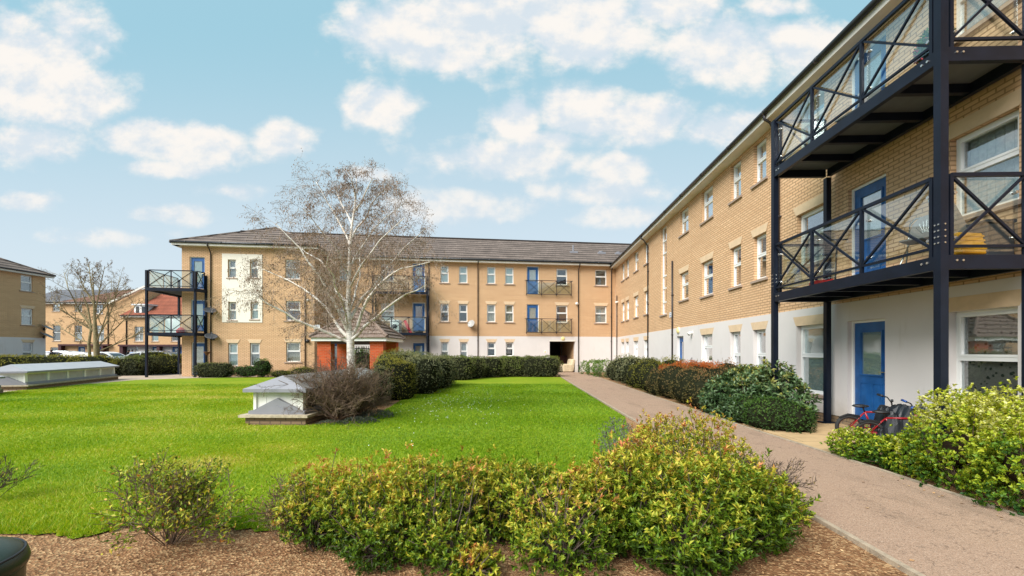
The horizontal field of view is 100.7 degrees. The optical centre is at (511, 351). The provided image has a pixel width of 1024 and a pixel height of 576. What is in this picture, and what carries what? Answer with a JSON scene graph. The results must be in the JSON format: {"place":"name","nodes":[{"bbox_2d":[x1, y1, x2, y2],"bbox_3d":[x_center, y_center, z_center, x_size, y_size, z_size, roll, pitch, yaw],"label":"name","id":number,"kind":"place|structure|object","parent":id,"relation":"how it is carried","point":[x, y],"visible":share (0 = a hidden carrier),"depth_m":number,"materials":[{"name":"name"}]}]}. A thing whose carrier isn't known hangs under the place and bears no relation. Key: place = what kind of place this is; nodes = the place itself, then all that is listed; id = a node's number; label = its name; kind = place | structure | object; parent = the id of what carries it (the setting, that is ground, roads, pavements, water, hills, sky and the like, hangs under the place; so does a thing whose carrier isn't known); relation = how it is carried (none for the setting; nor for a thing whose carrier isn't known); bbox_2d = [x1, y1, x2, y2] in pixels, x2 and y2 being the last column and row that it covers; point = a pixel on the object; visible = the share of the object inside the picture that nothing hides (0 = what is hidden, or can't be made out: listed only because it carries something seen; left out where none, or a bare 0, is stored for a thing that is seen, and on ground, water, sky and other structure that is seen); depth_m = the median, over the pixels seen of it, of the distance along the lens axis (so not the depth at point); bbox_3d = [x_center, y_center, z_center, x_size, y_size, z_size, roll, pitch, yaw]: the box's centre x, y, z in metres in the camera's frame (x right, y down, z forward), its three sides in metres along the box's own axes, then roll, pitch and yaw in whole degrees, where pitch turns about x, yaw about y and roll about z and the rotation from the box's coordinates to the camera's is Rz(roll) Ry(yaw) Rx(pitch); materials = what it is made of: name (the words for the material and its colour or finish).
{"place":"outdoors","nodes":[
{"label":"outdoors","id":0,"kind":"place"},
{"bbox_2d":[0,258,55,356],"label":"apartment building","id":1,"kind":"structure","parent":0,"point":[22,310],"depth_m":33.21,"materials":[{"name":"brick"}]},
{"bbox_2d":[19,275,34,292],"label":"window","id":2,"kind":"structure","parent":1,"relation":"in","point":[27,287],"depth_m":33.59,"materials":[{"name":"plastic"}]},
{"bbox_2d":[20,305,34,325],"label":"window","id":3,"kind":"structure","parent":1,"relation":"in","point":[26,314],"depth_m":33.57,"materials":[{"name":"glass"}]},
{"bbox_2d":[46,285,160,352],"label":"town house","id":4,"kind":"structure","parent":0,"point":[60,341],"depth_m":53.00,"materials":[{"name":"brick"}]},
{"bbox_2d":[3,374,273,391],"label":"paving","id":5,"kind":"structure","parent":0,"point":[155,377],"depth_m":24.93,"materials":[{"name":"beige concrete"}]},
{"bbox_2d":[0,361,120,390],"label":"vent housing","id":6,"kind":"object","parent":5,"relation":"on","point":[29,376],"visible":0.99,"depth_m":18.57,"materials":[{"name":"metal"}]},
{"bbox_2d":[145,269,206,376],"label":"steel balcony","id":7,"kind":"structure","parent":5,"relation":"on","point":[171,291],"depth_m":25.45,"materials":[{"name":"black metal"}]},
{"bbox_2d":[191,361,237,377],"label":"box hedge","id":8,"kind":"object","parent":5,"relation":"on","point":[216,369],"visible":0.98,"depth_m":24.68,"materials":[{"name":"green plant"}]},
{"bbox_2d":[232,358,273,376],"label":"green shrub","id":9,"kind":"object","parent":5,"relation":"on","point":[262,368],"visible":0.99,"depth_m":24.89,"materials":[{"name":"green plant"}]},
{"bbox_2d":[268,365,316,376],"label":"spreading shrub","id":10,"kind":"object","parent":5,"relation":"on","point":[279,372],"visible":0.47,"depth_m":24.87,"materials":[{"name":"green plant"}]},
{"bbox_2d":[117,373,181,375],"bbox_3d":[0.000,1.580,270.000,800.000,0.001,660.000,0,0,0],"label":"ground","id":11,"kind":"structure","parent":0,"point":[154,374],"depth_m":27.57,"materials":[{"name":"concrete"}]},
{"bbox_2d":[0,354,120,372],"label":"boundary hedge","id":12,"kind":"object","parent":11,"relation":"on","point":[5,360],"visible":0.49,"depth_m":25.65,"materials":[{"name":"green plant"}]},
{"bbox_2d":[38,257,158,356],"bbox_3d":[-27.714,-2.537,28.520,8.704,7.987,3.741,0,0,0],"label":"bare tree","id":13,"kind":"object","parent":11,"relation":"on","point":[95,342],"visible":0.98,"depth_m":28.47,"materials":[{"name":"brown plant"}]},
{"bbox_2d":[111,354,162,375],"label":"boundary hedge","id":14,"kind":"object","parent":11,"relation":"on","point":[132,365],"visible":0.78,"depth_m":27.16,"materials":[{"name":"green plant"}]},
{"bbox_2d":[135,349,181,373],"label":"boundary hedge","id":15,"kind":"object","parent":11,"relation":"on","point":[169,364],"visible":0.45,"depth_m":29.13,"materials":[{"name":"green plant"}]},
{"bbox_2d":[169,227,629,375],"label":"apartment building","id":16,"kind":"structure","parent":11,"relation":"on","point":[510,297],"depth_m":30.13,"materials":[{"name":"brick"}]},
{"bbox_2d":[190,257,204,288],"bbox_3d":[-19.398,-4.827,26.212,0.861,1.970,0.119,0,0,-7],"label":"door","id":17,"kind":"structure","parent":16,"relation":"in","point":[196,263],"depth_m":26.23,"materials":[{"name":"plastic"}]},
{"bbox_2d":[192,300,203,330],"bbox_3d":[-19.345,-2.192,26.234,0.839,1.970,0.090,0,0,-7],"label":"door","id":18,"kind":"structure","parent":16,"relation":"in","point":[200,305],"depth_m":26.23,"materials":[{"name":"glass"}]},
{"bbox_2d":[192,342,203,375],"bbox_3d":[-19.311,0.479,26.238,0.839,2.042,0.090,0,0,-7],"label":"door","id":19,"kind":"structure","parent":16,"relation":"in","point":[200,345],"depth_m":26.24,"materials":[{"name":"plastic"}]},
{"bbox_2d":[226,339,239,366],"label":"window","id":20,"kind":"structure","parent":16,"relation":"in","point":[233,343],"depth_m":26.50,"materials":[{"name":"plastic"}]},
{"bbox_2d":[247,339,261,366],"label":"window","id":21,"kind":"structure","parent":16,"relation":"in","point":[255,343],"depth_m":26.73,"materials":[{"name":"plastic"}]},
{"bbox_2d":[284,301,299,321],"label":"window","id":22,"kind":"structure","parent":16,"relation":"in","point":[295,311],"depth_m":27.01,"materials":[{"name":"glass"}]},
{"bbox_2d":[284,339,301,362],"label":"window","id":23,"kind":"structure","parent":16,"relation":"in","point":[293,351],"depth_m":27.01,"materials":[{"name":"plastic"}]},
{"bbox_2d":[372,275,428,354],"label":"steel balcony","id":24,"kind":"structure","parent":16,"relation":"attached to","point":[426,317],"depth_m":28.56,"materials":[{"name":"black metal"}]},
{"bbox_2d":[413,303,424,330],"bbox_3d":[-6.550,-2.404,29.849,0.880,2.019,0.119,0,0,-7],"label":"door","id":25,"kind":"structure","parent":16,"relation":"in","point":[417,312],"depth_m":29.86,"materials":[{"name":"plastic"}]},
{"bbox_2d":[485,301,496,322],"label":"window","id":26,"kind":"structure","parent":16,"relation":"in","point":[490,308],"depth_m":30.54,"materials":[{"name":"plastic"}]},
{"bbox_2d":[503,301,514,322],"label":"window","id":27,"kind":"structure","parent":16,"relation":"in","point":[508,305],"depth_m":30.73,"materials":[{"name":"plastic"}]},
{"bbox_2d":[527,266,538,293],"bbox_3d":[1.497,-5.164,30.910,0.885,2.019,0.090,0,0,-7],"label":"door","id":28,"kind":"structure","parent":16,"relation":"in","point":[532,271],"depth_m":30.90,"materials":[{"name":"plastic"}]},
{"bbox_2d":[527,304,538,331],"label":"door","id":29,"kind":"structure","parent":16,"relation":"in","point":[532,309],"depth_m":30.90,"materials":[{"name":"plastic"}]},
{"bbox_2d":[555,302,568,323],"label":"window","id":30,"kind":"structure","parent":16,"relation":"in","point":[561,311],"depth_m":31.24,"materials":[{"name":"plastic"}]},
{"bbox_2d":[594,270,607,286],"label":"window","id":31,"kind":"structure","parent":16,"relation":"in","point":[601,274],"depth_m":31.64,"materials":[{"name":"plastic"}]},
{"bbox_2d":[594,303,607,323],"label":"window","id":32,"kind":"structure","parent":16,"relation":"in","point":[600,308],"depth_m":31.64,"materials":[{"name":"plastic"}]},
{"bbox_2d":[560,376,925,575],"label":"kerb","id":33,"kind":"structure","parent":11,"relation":"on","point":[887,558],"depth_m":3.40,"materials":[{"name":"concrete"}]},
{"bbox_2d":[576,372,1023,517],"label":"kerb","id":34,"kind":"structure","parent":11,"relation":"on","point":[941,489],"depth_m":5.64,"materials":[{"name":"concrete"}]},
{"bbox_2d":[610,0,1021,428],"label":"apartment building","id":35,"kind":"structure","parent":11,"relation":"on","point":[694,256],"depth_m":8.87,"materials":[{"name":"brick"}]},
{"bbox_2d":[659,226,666,316],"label":"window","id":36,"kind":"structure","parent":35,"relation":"in","point":[665,228],"depth_m":20.73,"materials":[{"name":"plastic"}]},
{"bbox_2d":[678,208,688,238],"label":"window","id":37,"kind":"structure","parent":35,"relation":"in","point":[685,230],"depth_m":18.15,"materials":[{"name":"plastic"}]},
{"bbox_2d":[678,264,689,302],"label":"window","id":38,"kind":"structure","parent":35,"relation":"in","point":[684,276],"depth_m":18.15,"materials":[{"name":"plastic"}]},
{"bbox_2d":[699,185,713,225],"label":"window","id":39,"kind":"structure","parent":35,"relation":"in","point":[708,195],"depth_m":15.83,"materials":[{"name":"plastic"}]},
{"bbox_2d":[699,251,713,298],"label":"window","id":40,"kind":"structure","parent":35,"relation":"in","point":[708,266],"depth_m":15.80,"materials":[{"name":"plastic"}]},
{"bbox_2d":[700,328,713,364],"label":"window","id":41,"kind":"structure","parent":35,"relation":"in","point":[707,338],"depth_m":15.88,"materials":[{"name":"plastic"}]},
{"bbox_2d":[728,161,741,205],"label":"window","id":42,"kind":"structure","parent":35,"relation":"in","point":[737,168],"depth_m":13.68,"materials":[{"name":"plastic"}]},
{"bbox_2d":[728,324,741,364],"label":"window","id":43,"kind":"structure","parent":35,"relation":"in","point":[732,328],"depth_m":13.80,"materials":[{"name":"plastic"}]},
{"bbox_2d":[728,236,742,290],"bbox_3d":[7.248,-2.785,13.566,0.285,1.580,0.920,0,0,2],"label":"window","id":44,"kind":"structure","parent":35,"relation":"in","point":[738,241],"depth_m":13.75,"materials":[{"name":"plastic"}]},
{"bbox_2d":[750,139,767,189],"bbox_3d":[7.207,-5.422,12.176,0.287,1.255,0.833,0,0,2],"label":"window","id":45,"kind":"structure","parent":35,"relation":"in","point":[760,160],"depth_m":12.37,"materials":[{"name":"plastic"}]},
{"bbox_2d":[750,222,768,283],"bbox_3d":[7.201,-2.785,12.176,0.275,1.580,0.913,0,0,2],"label":"window","id":46,"kind":"structure","parent":35,"relation":"in","point":[761,255],"depth_m":12.36,"materials":[{"name":"plastic"}]},
{"bbox_2d":[751,321,767,366],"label":"window","id":47,"kind":"structure","parent":35,"relation":"in","point":[757,326],"depth_m":12.37,"materials":[{"name":"plastic"}]},
{"bbox_2d":[793,193,822,270],"bbox_3d":[7.141,-2.785,10.032,0.285,1.580,1.210,0,0,2],"label":"window","id":48,"kind":"structure","parent":35,"relation":"in","point":[805,251],"depth_m":10.16,"materials":[{"name":"plastic"}]},
{"bbox_2d":[793,314,822,398],"bbox_3d":[7.111,0.110,10.033,0.225,1.910,1.210,0,0,2],"label":"window","id":49,"kind":"structure","parent":35,"relation":"in","point":[811,335],"depth_m":10.12,"materials":[{"name":"plastic"}]},
{"bbox_2d":[801,87,823,148],"bbox_3d":[7.210,-5.465,10.029,0.150,1.170,0.950,0,0,2],"label":"window","id":50,"kind":"structure","parent":35,"relation":"in","point":[818,101],"depth_m":10.15,"materials":[{"name":"plastic"}]},
{"bbox_2d":[852,319,884,419],"bbox_3d":[7.103,0.390,8.381,0.119,2.020,0.921,0,0,2],"label":"door","id":51,"kind":"structure","parent":35,"relation":"in","point":[868,336],"depth_m":8.46,"materials":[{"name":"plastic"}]},
{"bbox_2d":[852,173,885,274],"bbox_3d":[7.103,-2.325,8.381,0.119,2.070,0.921,0,0,2],"label":"door","id":52,"kind":"structure","parent":35,"relation":"in","point":[875,189],"depth_m":8.40,"materials":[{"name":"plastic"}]},
{"bbox_2d":[852,31,885,109],"bbox_3d":[7.103,-5.020,8.381,0.119,2.060,0.921,0,0,2],"label":"door","id":53,"kind":"structure","parent":35,"relation":"in","point":[872,60],"depth_m":8.38,"materials":[{"name":"glass"}]},
{"bbox_2d":[949,88,1020,220],"bbox_3d":[7.028,-2.785,6.258,0.287,1.580,1.203,0,0,2],"label":"window","id":54,"kind":"structure","parent":35,"relation":"in","point":[994,147],"depth_m":6.30,"materials":[{"name":"plastic"}]},
{"bbox_2d":[949,289,1020,406],"bbox_3d":[7.012,0.110,6.259,0.255,1.910,1.203,0,0,2],"label":"window","id":55,"kind":"structure","parent":35,"relation":"in","point":[986,340],"depth_m":6.32,"materials":[{"name":"plastic"}]},
{"bbox_2d":[954,0,1017,45],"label":"window","id":56,"kind":"structure","parent":35,"relation":"in","point":[972,6],"depth_m":6.52,"materials":[{"name":"plastic"}]},
{"bbox_2d":[118,294,181,354],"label":"town house","id":57,"kind":"structure","parent":0,"point":[164,304],"depth_m":51.00,"materials":[{"name":"brick"}]},
{"bbox_2d":[0,377,627,538],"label":"lawn","id":58,"kind":"structure","parent":0,"point":[482,380],"depth_m":7.41,"materials":[{"name":"plant"}]},
{"bbox_2d":[0,454,45,496],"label":"sparse shrub","id":59,"kind":"object","parent":58,"relation":"on","point":[5,479],"visible":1,"depth_m":4.42,"materials":[{"name":"green plant"}]},
{"bbox_2d":[317,409,393,424],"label":"ground cover","id":60,"kind":"object","parent":58,"relation":"on","point":[366,417],"visible":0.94,"depth_m":9.24,"materials":[{"name":"green plant"}]},
{"bbox_2d":[308,307,405,371],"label":"pavilion","id":61,"kind":"structure","parent":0,"point":[383,338],"depth_m":20.20,"materials":[{"name":"red brick"}]},
{"bbox_2d":[0,0,870,306],"label":"sky","id":62,"kind":"structure","parent":0,"point":[129,128],"materials":[{"name":"blue"}]},
{"bbox_2d":[0,372,1023,575],"bbox_3d":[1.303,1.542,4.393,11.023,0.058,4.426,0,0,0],"label":"wood chips","id":63,"kind":"object","parent":0,"point":[609,573],"visible":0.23,"depth_m":3.12,"materials":[{"name":"brown soil"}]},
{"bbox_2d":[0,536,30,575],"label":"litter bin","id":64,"kind":"object","parent":63,"relation":"on","point":[15,553],"visible":1,"depth_m":2.08,"materials":[{"name":"green plastic"}]},
{"bbox_2d":[83,443,252,555],"bbox_3d":[-2.686,1.153,3.431,1.039,0.786,1.153,0,0,-27],"label":"sparse shrub","id":65,"kind":"object","parent":63,"relation":"on","point":[187,504],"visible":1,"depth_m":3.35,"materials":[{"name":"green plant"}]},
{"bbox_2d":[240,467,348,543],"bbox_3d":[-1.770,1.271,3.516,0.705,0.550,0.744,0,0,40],"label":"dry shrub","id":66,"kind":"object","parent":63,"relation":"on","point":[268,510],"visible":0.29,"depth_m":3.40,"materials":[{"name":"green plant"}]},
{"bbox_2d":[238,368,385,424],"bbox_3d":[-4.941,1.055,11.576,1.480,1.050,5.374,0,0,2],"label":"vent housing","id":67,"kind":"object","parent":63,"relation":"on","point":[271,405],"visible":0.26,"depth_m":9.03,"materials":[{"name":"metal"}]},
{"bbox_2d":[256,346,393,429],"bbox_3d":[-3.904,0.708,9.471,2.467,1.679,2.728,0,0,13],"label":"bare shrub","id":68,"kind":"object","parent":63,"relation":"on","point":[337,402],"visible":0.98,"depth_m":9.23,"materials":[{"name":"brown plant"}]},
{"bbox_2d":[202,148,456,375],"bbox_3d":[-4.461,-1.714,10.490,5.244,6.554,5.625,0,0,-28],"label":"birch tree","id":69,"kind":"object","parent":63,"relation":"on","point":[350,335],"visible":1,"depth_m":10.18,"materials":[{"name":"white plant"}]},
{"bbox_2d":[261,447,426,575],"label":"golden shrub","id":70,"kind":"object","parent":63,"relation":"on","point":[359,539],"visible":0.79,"depth_m":3.19,"materials":[{"name":"green plant"}]},
{"bbox_2d":[330,371,390,416],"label":"bare shrub","id":71,"kind":"object","parent":63,"relation":"on","point":[360,411],"visible":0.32,"depth_m":9.82,"materials":[{"name":"brown plant"}]},
{"bbox_2d":[365,365,394,404],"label":"grey hedge","id":72,"kind":"object","parent":63,"relation":"on","point":[380,370],"visible":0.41,"depth_m":12.24,"materials":[{"name":"green plant"}]},
{"bbox_2d":[373,353,418,399],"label":"conifer hedge","id":73,"kind":"object","parent":63,"relation":"on","point":[404,380],"visible":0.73,"depth_m":13.48,"materials":[{"name":"green plant"}]},
{"bbox_2d":[376,349,458,394],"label":"viburnum hedge","id":74,"kind":"object","parent":63,"relation":"on","point":[434,372],"visible":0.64,"depth_m":15.85,"materials":[{"name":"green plant"}]},
{"bbox_2d":[358,442,503,575],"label":"golden shrub","id":75,"kind":"object","parent":63,"relation":"on","point":[453,530],"visible":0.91,"depth_m":3.13,"materials":[{"name":"green plant"}]},
{"bbox_2d":[441,355,505,379],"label":"dark hedge","id":76,"kind":"object","parent":63,"relation":"on","point":[471,367],"visible":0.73,"depth_m":23.73,"materials":[{"name":"green plant"}]},
{"bbox_2d":[449,540,504,575],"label":"golden shrub","id":77,"kind":"object","parent":63,"relation":"on","point":[477,562],"visible":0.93,"depth_m":2.87,"materials":[{"name":"yellow plant"}]},
{"bbox_2d":[492,355,525,376],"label":"dark hedge","id":78,"kind":"object","parent":63,"relation":"on","point":[513,367],"visible":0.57,"depth_m":25.45,"materials":[{"name":"green plant"}]},
{"bbox_2d":[519,355,563,376],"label":"dark hedge","id":79,"kind":"object","parent":63,"relation":"on","point":[540,366],"visible":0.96,"depth_m":25.23,"materials":[{"name":"green plant"}]},
{"bbox_2d":[470,434,656,575],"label":"golden shrub","id":80,"kind":"object","parent":63,"relation":"on","point":[553,552],"visible":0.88,"depth_m":3.15,"materials":[{"name":"green plant"}]},
{"bbox_2d":[578,358,611,377],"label":"green shrub","id":81,"kind":"object","parent":63,"relation":"on","point":[597,367],"visible":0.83,"depth_m":25.98,"materials":[{"name":"green plant"}]},
{"bbox_2d":[597,417,639,473],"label":"grey shrub","id":82,"kind":"object","parent":63,"relation":"on","point":[617,435],"visible":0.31,"depth_m":5.26,"materials":[{"name":"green plant"}]},
{"bbox_2d":[604,354,657,385],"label":"viburnum shrub","id":83,"kind":"object","parent":63,"relation":"on","point":[617,369],"visible":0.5,"depth_m":20.18,"materials":[{"name":"green plant"}]},
{"bbox_2d":[626,354,698,392],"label":"olive shrub","id":84,"kind":"object","parent":63,"relation":"on","point":[638,374],"visible":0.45,"depth_m":16.61,"materials":[{"name":"green plant"}]},
{"bbox_2d":[645,358,729,407],"bbox_3d":[5.763,0.891,13.127,2.210,1.336,4.603,0,0,0],"label":"brown shrub","id":85,"kind":"object","parent":63,"relation":"on","point":[681,384],"visible":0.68,"depth_m":12.58,"materials":[{"name":"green plant"}]},
{"bbox_2d":[658,359,724,369],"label":"orange shrub","id":86,"kind":"object","parent":63,"relation":"on","point":[691,363],"visible":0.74,"depth_m":13.61,"materials":[{"name":"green plant"}]},
{"bbox_2d":[622,397,764,501],"bbox_3d":[1.945,1.080,4.692,1.460,1.122,1.385,0,0,0],"label":"golden shrub","id":87,"kind":"object","parent":63,"relation":"on","point":[669,437],"visible":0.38,"depth_m":4.65,"materials":[{"name":"plant"}]},
{"bbox_2d":[569,429,822,575],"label":"golden shrub","id":88,"kind":"object","parent":63,"relation":"on","point":[745,514],"visible":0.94,"depth_m":3.07,"materials":[{"name":"green plant"}]},
{"bbox_2d":[697,359,790,422],"bbox_3d":[5.561,0.904,10.098,2.205,1.489,2.239,0,0,-18],"label":"laurel shrub","id":89,"kind":"object","parent":63,"relation":"on","point":[721,392],"visible":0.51,"depth_m":9.96,"materials":[{"name":"green plant"}]},
{"bbox_2d":[736,447,816,495],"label":"dry shrub","id":90,"kind":"object","parent":63,"relation":"on","point":[790,478],"visible":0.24,"depth_m":4.13,"materials":[{"name":"brown plant"}]},
{"bbox_2d":[747,360,822,420],"bbox_3d":[5.793,0.885,9.104,0.914,1.429,1.526,0,0,-37],"label":"laurel shrub","id":91,"kind":"object","parent":63,"relation":"on","point":[792,382],"visible":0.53,"depth_m":8.90,"materials":[{"name":"green plant"}]},
{"bbox_2d":[767,467,815,526],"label":"golden shrub","id":92,"kind":"object","parent":63,"relation":"on","point":[812,513],"visible":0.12,"depth_m":3.80,"materials":[{"name":"green plant"}]},
{"bbox_2d":[819,425,960,480],"bbox_3d":[5.131,1.268,5.695,1.080,0.635,1.775,0,0,0],"label":"euonymus shrub","id":93,"kind":"object","parent":63,"relation":"on","point":[888,456],"visible":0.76,"depth_m":5.65,"materials":[{"name":"green plant"}]},
{"bbox_2d":[890,376,1023,515],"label":"euonymus shrub","id":94,"kind":"object","parent":63,"relation":"on","point":[981,437],"visible":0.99,"depth_m":4.64,"materials":[{"name":"green plant"}]},
{"bbox_2d":[558,372,1023,575],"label":"path","id":95,"kind":"structure","parent":0,"point":[928,531],"depth_m":4.12,"materials":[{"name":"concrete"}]},
{"bbox_2d":[742,423,918,456],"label":"paving","id":96,"kind":"structure","parent":0,"point":[812,439],"depth_m":7.72,"materials":[{"name":"beige concrete"}]},
{"bbox_2d":[729,393,817,433],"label":"shrub","id":97,"kind":"object","parent":96,"relation":"on","point":[770,413],"visible":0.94,"depth_m":8.19,"materials":[{"name":"green plant"}]},
{"bbox_2d":[835,393,893,437],"bbox_3d":[6.340,1.152,7.381,0.536,0.801,1.094,0,0,-44],"label":"bicycle","id":98,"kind":"object","parent":96,"relation":"on","point":[855,417],"visible":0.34,"depth_m":7.46,"materials":[{"name":"metal"}]},
{"bbox_2d":[854,399,917,441],"bbox_3d":[6.256,1.172,6.878,0.511,0.762,1.049,0,0,-38],"label":"bicycle","id":99,"kind":"object","parent":96,"relation":"on","point":[876,423],"visible":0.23,"depth_m":6.98,"materials":[{"name":"metal"}]},
{"bbox_2d":[867,404,929,439],"bbox_3d":[6.420,1.171,6.980,0.870,0.650,0.683,0,0,25],"label":"black sheet","id":100,"kind":"object","parent":99,"relation":"on","point":[900,410],"visible":0.34,"depth_m":6.90,"materials":[{"name":"black plastic"}]},
{"bbox_2d":[771,0,1023,470],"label":"steel balcony","id":101,"kind":"structure","parent":96,"relation":"on","point":[941,80],"depth_m":6.25,"materials":[{"name":"black metal"}]},
{"bbox_2d":[899,215,928,263],"bbox_3d":[6.370,-1.715,6.592,0.544,0.883,0.439,0,0,-30],"label":"folding chair","id":102,"kind":"object","parent":101,"relation":"on","point":[919,229],"visible":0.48,"depth_m":6.73,"materials":[{"name":"metal"}]},
{"bbox_2d":[928,199,969,232],"bbox_3d":[6.312,-1.861,6.049,0.536,1.215,0.194,0,-14,-15],"label":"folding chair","id":103,"kind":"object","parent":101,"relation":"on","point":[960,224],"visible":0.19,"depth_m":6.08,"materials":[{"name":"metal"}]},
{"bbox_2d":[954,232,986,254],"bbox_3d":[6.119,-1.428,5.738,0.400,0.300,0.208,0,-10,-8],"label":"crate","id":104,"kind":"object","parent":101,"relation":"on","point":[970,238],"visible":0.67,"depth_m":5.64,"materials":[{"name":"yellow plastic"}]},
{"bbox_2d":[966,219,1016,254],"bbox_3d":[6.635,-1.535,6.121,0.410,0.510,0.780,0,0,2],"label":"storage chest","id":105,"kind":"object","parent":101,"relation":"on","point":[992,231],"visible":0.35,"depth_m":5.75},
{"bbox_2d":[915,27,956,58],"bbox_3d":[5.927,-4.267,5.946,0.417,0.574,0.437,0,0,0],"label":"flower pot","id":106,"kind":"object","parent":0,"point":[923,39],"visible":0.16,"depth_m":5.98,"materials":[{"name":"green"}]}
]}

